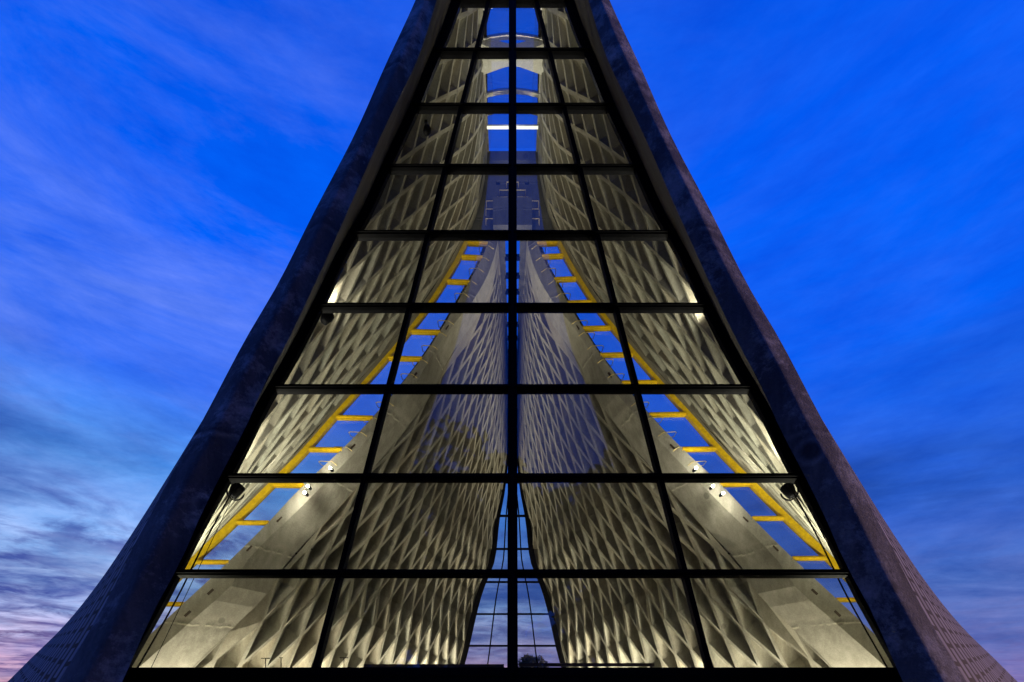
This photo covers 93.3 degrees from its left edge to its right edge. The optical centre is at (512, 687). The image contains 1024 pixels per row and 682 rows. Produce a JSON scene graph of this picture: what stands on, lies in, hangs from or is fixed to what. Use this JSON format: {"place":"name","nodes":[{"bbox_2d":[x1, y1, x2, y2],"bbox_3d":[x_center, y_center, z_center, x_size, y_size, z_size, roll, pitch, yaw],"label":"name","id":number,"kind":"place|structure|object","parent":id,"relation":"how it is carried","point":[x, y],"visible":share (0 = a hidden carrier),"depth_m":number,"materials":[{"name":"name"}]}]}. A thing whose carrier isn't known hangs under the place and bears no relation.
{"place":"outdoors","nodes":[
{"label":"outdoors","id":0,"kind":"place"},
{"bbox_2d":[0,0,1023,681],"label":"sky","id":1,"kind":"structure","parent":0,"point":[164,164],"materials":[{"name":"blue"}]},
{"label":"ground","id":2,"kind":"structure","parent":0,"visible":0},
{"bbox_2d":[8,0,1016,681],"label":"chapel","id":3,"kind":"structure","parent":2,"relation":"on","point":[378,544],"depth_m":13.07,"materials":[{"name":"concrete"}]},
{"bbox_2d":[151,493,234,666],"bbox_3d":[-6.016,-1.122,9.100,1.487,5.165,0.012,0,0,-8],"label":"cable","id":4,"kind":"object","parent":3,"relation":"attached to","point":[192,580],"visible":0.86,"depth_m":9.09,"materials":[{"name":"black metal"}]},
{"bbox_2d":[226,483,244,500],"bbox_3d":[-5.516,-3.924,9.661,0.306,0.384,0.290,0,0,-45],"label":"floodlight","id":5,"kind":"object","parent":3,"relation":"attached to","point":[239,490],"visible":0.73,"depth_m":9.60,"materials":[{"name":"black metal"}]},
{"bbox_2d":[320,313,333,324],"bbox_3d":[-4.040,-8.087,10.552,0.264,0.351,0.308,0,0,0],"label":"floodlight","id":6,"kind":"object","parent":3,"relation":"attached to","point":[326,318],"visible":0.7,"depth_m":10.49,"materials":[{"name":"black metal"}]},
{"bbox_2d":[166,241,487,606],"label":"side window","id":7,"kind":"structure","parent":3,"relation":"in","point":[238,519],"depth_m":15.55,"materials":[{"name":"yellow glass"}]},
{"bbox_2d":[423,119,430,135],"bbox_3d":[-2.001,-13.053,11.339,0.184,0.259,0.231,0,0,0],"label":"floodlight","id":8,"kind":"object","parent":3,"relation":"attached to","point":[427,130],"visible":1,"depth_m":11.28,"materials":[{"name":"black metal"}]},
{"bbox_2d":[364,664,503,666],"bbox_3d":[-1.653,0.488,10.200,2.946,1.965,0.080,0,0,0],"label":"railing","id":9,"kind":"object","parent":3,"relation":"on","point":[433,665],"visible":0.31,"depth_m":10.16,"materials":[{"name":"black metal"}]},
{"bbox_2d":[486,124,538,128],"bbox_3d":[0.000,-18.424,15.900,1.720,0.105,0.070,0,0,0],"label":"tube lamp","id":10,"kind":"object","parent":3,"relation":"attached to","point":[506,126],"visible":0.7,"depth_m":15.87,"materials":[{"name":"metal"}]},
{"bbox_2d":[519,663,653,666],"bbox_3d":[1.558,0.476,10.200,2.845,1.987,0.080,0,0,0],"label":"railing","id":11,"kind":"object","parent":3,"relation":"on","point":[586,664],"visible":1,"depth_m":10.16,"materials":[{"name":"black metal"}]},
{"bbox_2d":[537,241,855,601],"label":"side window","id":12,"kind":"structure","parent":3,"relation":"in","point":[713,446],"depth_m":15.62,"materials":[{"name":"yellow glass"}]},
{"bbox_2d":[780,483,798,500],"bbox_3d":[5.516,-3.924,9.661,0.306,0.384,0.290,0,0,45],"label":"floodlight","id":13,"kind":"object","parent":3,"relation":"attached to","point":[785,490],"visible":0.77,"depth_m":9.61,"materials":[{"name":"black metal"}]},
{"bbox_2d":[518,653,547,666],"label":"distant tree","id":14,"kind":"object","parent":2,"relation":"on","point":[526,658],"visible":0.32,"depth_m":61.59,"materials":[{"name":"green plant"}]}
]}

